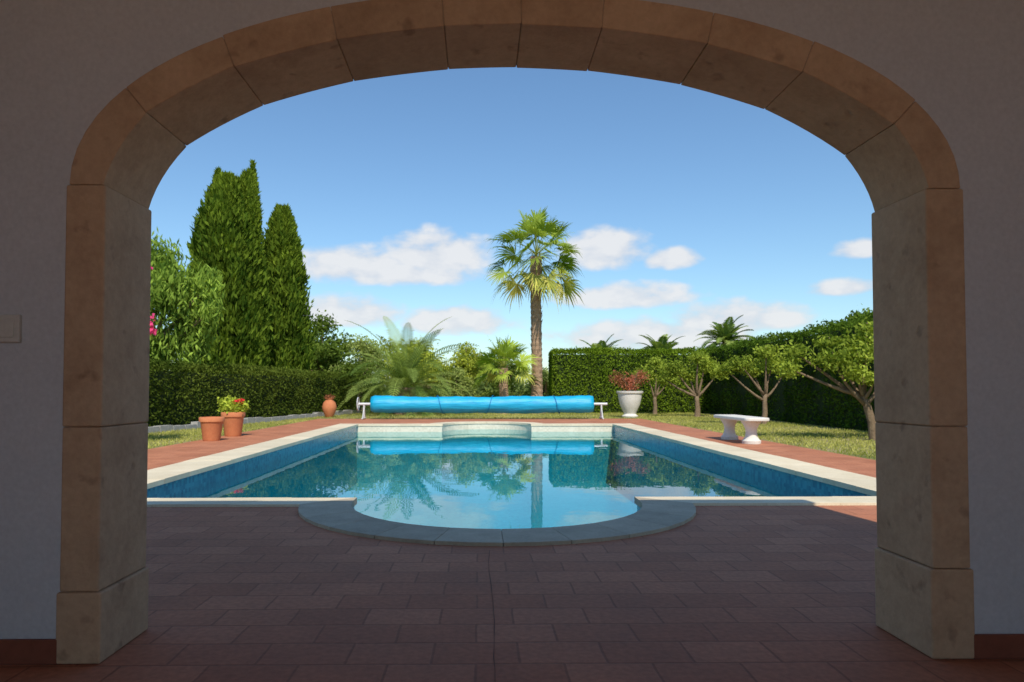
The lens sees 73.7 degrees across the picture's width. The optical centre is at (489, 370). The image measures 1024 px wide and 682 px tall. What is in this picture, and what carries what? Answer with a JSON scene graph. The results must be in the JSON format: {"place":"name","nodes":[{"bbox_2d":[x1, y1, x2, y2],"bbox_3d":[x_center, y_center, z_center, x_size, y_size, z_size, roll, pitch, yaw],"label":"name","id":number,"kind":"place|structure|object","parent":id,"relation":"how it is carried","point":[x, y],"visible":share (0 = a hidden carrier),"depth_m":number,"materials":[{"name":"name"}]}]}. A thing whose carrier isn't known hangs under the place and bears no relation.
{"place":"outdoors","nodes":[
{"label":"outdoors","id":0,"kind":"place"},
{"bbox_2d":[0,419,1023,681],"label":"terrace paving","id":1,"kind":"structure","parent":0,"point":[702,595],"depth_m":2.88,"materials":[{"name":"tile"}]},
{"bbox_2d":[199,417,224,440],"bbox_3d":[-4.960,1.043,12.204,0.435,0.420,0.435,0,-2,-1],"label":"terracotta pot","id":2,"kind":"object","parent":1,"relation":"on","point":[211,428],"visible":1,"depth_m":12.06,"materials":[{"name":"orange ceramic"}]},
{"bbox_2d":[217,395,250,436],"bbox_3d":[-5.032,0.888,13.441,0.620,0.801,0.573,-1,-2,41],"label":"potted plant","id":3,"kind":"object","parent":1,"relation":"on","point":[234,410],"visible":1,"depth_m":13.28,"materials":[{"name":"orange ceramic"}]},
{"bbox_2d":[357,395,606,418],"bbox_3d":[-0.199,1.144,21.275,7.774,0.729,0.640,0,-2,-1],"label":"pool cover reel","id":4,"kind":"object","parent":1,"relation":"on","point":[509,404],"visible":1,"depth_m":21.06,"materials":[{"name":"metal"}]},
{"bbox_2d":[0,0,1023,638],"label":"arch wall","id":5,"kind":"structure","parent":1,"relation":"on","point":[70,70],"depth_m":2.31,"materials":[{"name":"paint"}]},
{"bbox_2d":[0,315,21,341],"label":"light switch","id":6,"kind":"object","parent":5,"relation":"attached to","point":[10,328],"visible":1,"depth_m":2.26,"materials":[{"name":"plastic"}]},
{"bbox_2d":[0,639,56,664],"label":"skirting","id":7,"kind":"object","parent":5,"relation":"attached to","point":[28,651],"visible":1,"depth_m":2.23,"materials":[{"name":"tile"}]},
{"bbox_2d":[56,0,974,663],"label":"stone arch","id":8,"kind":"structure","parent":5,"relation":"attached to","point":[884,136],"depth_m":2.34,"materials":[{"name":"stone"}]},
{"bbox_2d":[973,634,1023,658],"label":"skirting","id":9,"kind":"object","parent":5,"relation":"attached to","point":[998,646],"visible":1,"depth_m":2.28,"materials":[{"name":"tile"}]},
{"bbox_2d":[147,421,876,545],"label":"swimming pool","id":10,"kind":"structure","parent":1,"relation":"in","point":[491,506],"depth_m":10.98,"materials":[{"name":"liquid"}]},
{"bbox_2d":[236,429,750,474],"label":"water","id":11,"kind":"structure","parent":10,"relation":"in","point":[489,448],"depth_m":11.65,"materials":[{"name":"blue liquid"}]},
{"bbox_2d":[714,414,768,443],"bbox_3d":[4.404,1.024,11.991,0.420,0.443,1.600,0,-2,-1],"label":"stone bench","id":12,"kind":"object","parent":1,"relation":"on","point":[751,424],"visible":1,"depth_m":11.47,"materials":[{"name":"white stone"}]},
{"bbox_2d":[148,399,875,459],"bbox_3d":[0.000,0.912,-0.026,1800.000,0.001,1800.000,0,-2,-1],"label":"ground","id":13,"kind":"structure","parent":0,"point":[711,414],"depth_m":16.25,"materials":[{"name":"green plant"}]},
{"bbox_2d":[150,267,156,347],"bbox_3d":[-6.380,-0.286,11.130,1.943,3.216,1.304,-1,-2,22],"label":"bougainvillea","id":14,"kind":"object","parent":13,"relation":"on","point":[152,330],"visible":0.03,"depth_m":11.07,"materials":[{"name":"pink plant"}]},
{"bbox_2d":[149,227,225,372],"bbox_3d":[-9.144,-1.179,16.994,5.065,5.342,3.044,0,-2,-1],"label":"pepper tree","id":15,"kind":"object","parent":13,"relation":"on","point":[171,296],"visible":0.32,"depth_m":16.92,"materials":[{"name":"green plant"}]},
{"bbox_2d":[167,166,278,375],"bbox_3d":[-9.470,-2.803,24.241,3.568,9.037,3.562,-1,-2,36],"label":"cypress tree","id":16,"kind":"object","parent":13,"relation":"on","point":[221,235],"visible":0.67,"depth_m":23.52,"materials":[{"name":"green plant"}]},
{"bbox_2d":[144,357,356,426],"bbox_3d":[-7.140,0.609,19.140,1.374,1.790,15.869,0,-2,10],"label":"trimmed hedge","id":17,"kind":"object","parent":13,"relation":"on","point":[187,395],"visible":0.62,"depth_m":18.45,"materials":[{"name":"green plant"}]},
{"bbox_2d":[148,410,359,432],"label":"stone kerb","id":18,"kind":"structure","parent":13,"relation":"on","point":[165,428],"depth_m":18.72,"materials":[{"name":"grey stone"}]},
{"bbox_2d":[239,159,272,367],"bbox_3d":[-8.778,-2.973,24.716,2.052,9.484,1.957,0,-2,-1],"label":"cypress tree","id":19,"kind":"object","parent":13,"relation":"on","point":[250,184],"visible":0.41,"depth_m":24.52,"materials":[{"name":"green plant"}]},
{"bbox_2d":[263,202,316,376],"bbox_3d":[-8.004,-2.361,26.402,2.811,8.334,2.866,0,-2,-1],"label":"cypress tree","id":20,"kind":"object","parent":13,"relation":"on","point":[290,347],"visible":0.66,"depth_m":25.80,"materials":[{"name":"green plant"}]},
{"bbox_2d":[322,394,336,416],"bbox_3d":[-5.335,1.170,22.800,0.480,0.780,0.480,0,-2,-1],"label":"clay jar","id":21,"kind":"object","parent":13,"relation":"on","point":[329,406],"visible":0.99,"depth_m":22.66,"materials":[{"name":"ceramic"}]},
{"bbox_2d":[308,308,355,376],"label":"carob tree","id":22,"kind":"object","parent":13,"relation":"on","point":[327,351],"visible":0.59,"depth_m":32.59,"materials":[{"name":"green plant"}]},
{"bbox_2d":[328,358,376,408],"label":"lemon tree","id":23,"kind":"object","parent":13,"relation":"on","point":[349,366],"visible":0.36,"depth_m":27.38,"materials":[{"name":"green plant"}]},
{"bbox_2d":[328,333,390,409],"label":"olive tree","id":24,"kind":"object","parent":13,"relation":"on","point":[360,345],"visible":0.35,"depth_m":30.71,"materials":[{"name":"green plant"}]},
{"bbox_2d":[149,353,587,401],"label":"distant trees","id":25,"kind":"object","parent":13,"relation":"on","point":[521,388],"visible":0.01,"depth_m":49.53,"materials":[{"name":"green plant"}]},
{"bbox_2d":[334,316,484,416],"bbox_3d":[-2.819,0.239,25.653,5.930,4.859,6.172,1,-2,-33],"label":"date palm","id":26,"kind":"object","parent":13,"relation":"on","point":[404,376],"visible":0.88,"depth_m":25.12,"materials":[{"name":"green plant"}]},
{"bbox_2d":[372,335,450,387],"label":"olive tree","id":27,"kind":"object","parent":13,"relation":"on","point":[417,342],"visible":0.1,"depth_m":37.95,"materials":[{"name":"green plant"}]},
{"bbox_2d":[384,346,451,393],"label":"olive tree","id":28,"kind":"object","parent":13,"relation":"on","point":[426,355],"visible":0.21,"depth_m":32.63,"materials":[{"name":"green plant"}]},
{"bbox_2d":[353,385,548,410],"bbox_3d":[-1.424,1.420,29.038,13.735,1.677,3.117,0,-2,-1],"label":"shrub border","id":29,"kind":"object","parent":13,"relation":"on","point":[494,393],"visible":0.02,"depth_m":28.54,"materials":[{"name":"green plant"}]},
{"bbox_2d":[431,366,477,396],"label":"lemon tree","id":30,"kind":"object","parent":13,"relation":"on","point":[464,382],"visible":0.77,"depth_m":28.70,"materials":[{"name":"green plant"}]},
{"bbox_2d":[436,341,488,388],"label":"olive tree","id":31,"kind":"object","parent":13,"relation":"on","point":[467,363],"visible":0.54,"depth_m":31.22,"materials":[{"name":"green plant"}]},
{"bbox_2d":[482,352,526,390],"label":"olive tree","id":32,"kind":"object","parent":13,"relation":"on","point":[512,368],"visible":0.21,"depth_m":35.50,"materials":[{"name":"green plant"}]},
{"bbox_2d":[472,335,541,413],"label":"fan palm","id":33,"kind":"object","parent":13,"relation":"on","point":[506,350],"visible":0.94,"depth_m":26.23,"materials":[{"name":"green plant"}]},
{"bbox_2d":[485,207,585,413],"bbox_3d":[1.786,-2.373,27.057,4.278,8.322,4.301,0,-2,-1],"label":"fan palm","id":34,"kind":"object","parent":13,"relation":"on","point":[536,281],"visible":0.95,"depth_m":26.90,"materials":[{"name":"green plant"}]},
{"bbox_2d":[525,367,548,395],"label":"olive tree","id":35,"kind":"object","parent":13,"relation":"on","point":[545,377],"visible":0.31,"depth_m":32.73,"materials":[{"name":"green plant"}]},
{"bbox_2d":[570,334,623,354],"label":"date palm","id":36,"kind":"object","parent":13,"relation":"on","point":[600,343],"visible":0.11,"depth_m":49.52,"materials":[{"name":"green plant"}]},
{"bbox_2d":[608,368,650,417],"bbox_3d":[4.685,0.736,22.681,1.336,1.639,1.116,1,-2,-35],"label":"stone urn planter","id":37,"kind":"object","parent":13,"relation":"on","point":[629,400],"visible":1,"depth_m":22.47,"materials":[{"name":"white stone"}]},
{"bbox_2d":[548,346,722,412],"bbox_3d":[6.146,0.377,27.686,7.421,2.746,1.814,0,-2,-1],"label":"tall hedge","id":38,"kind":"object","parent":13,"relation":"on","point":[574,374],"visible":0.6,"depth_m":27.04,"materials":[{"name":"green plant"}]},
{"bbox_2d":[632,354,679,413],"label":"citrus tree","id":39,"kind":"object","parent":13,"relation":"on","point":[653,363],"visible":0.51,"depth_m":25.15,"materials":[{"name":"green plant"}]},
{"bbox_2d":[640,334,683,354],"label":"date palm","id":40,"kind":"object","parent":13,"relation":"on","point":[661,341],"visible":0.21,"depth_m":49.68,"materials":[{"name":"green plant"}]},
{"bbox_2d":[653,350,729,417],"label":"citrus tree","id":41,"kind":"object","parent":13,"relation":"on","point":[702,362],"visible":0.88,"depth_m":22.85,"materials":[{"name":"green plant"}]},
{"bbox_2d":[695,315,753,349],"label":"date palm","id":42,"kind":"object","parent":13,"relation":"on","point":[724,332],"visible":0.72,"depth_m":49.85,"materials":[{"name":"green plant"}]},
{"bbox_2d":[713,344,803,424],"bbox_3d":[7.061,0.408,17.938,2.284,2.224,1.314,0,-2,-1],"label":"citrus tree","id":43,"kind":"object","parent":13,"relation":"on","point":[767,352],"visible":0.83,"depth_m":17.84,"materials":[{"name":"green plant"}]},
{"bbox_2d":[702,310,874,430],"bbox_3d":[9.043,0.007,17.392,1.766,2.904,20.638,0,-2,2],"label":"tall hedge","id":44,"kind":"object","parent":13,"relation":"on","point":[800,399],"visible":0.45,"depth_m":18.95,"materials":[{"name":"green plant"}]},
{"bbox_2d":[772,317,875,439],"bbox_3d":[6.681,0.187,12.493,2.761,2.349,1.375,0,-2,-1],"label":"citrus tree","id":45,"kind":"object","parent":13,"relation":"on","point":[858,353],"visible":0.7,"depth_m":12.44,"materials":[{"name":"green plant"}]},
{"bbox_2d":[839,308,872,329],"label":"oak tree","id":46,"kind":"object","parent":13,"relation":"on","point":[858,311],"depth_m":24.18,"materials":[{"name":"green plant"}]},
{"bbox_2d":[149,65,874,384],"label":"sky","id":47,"kind":"structure","parent":0,"point":[690,209],"materials":[{"name":"blue"}]}
]}

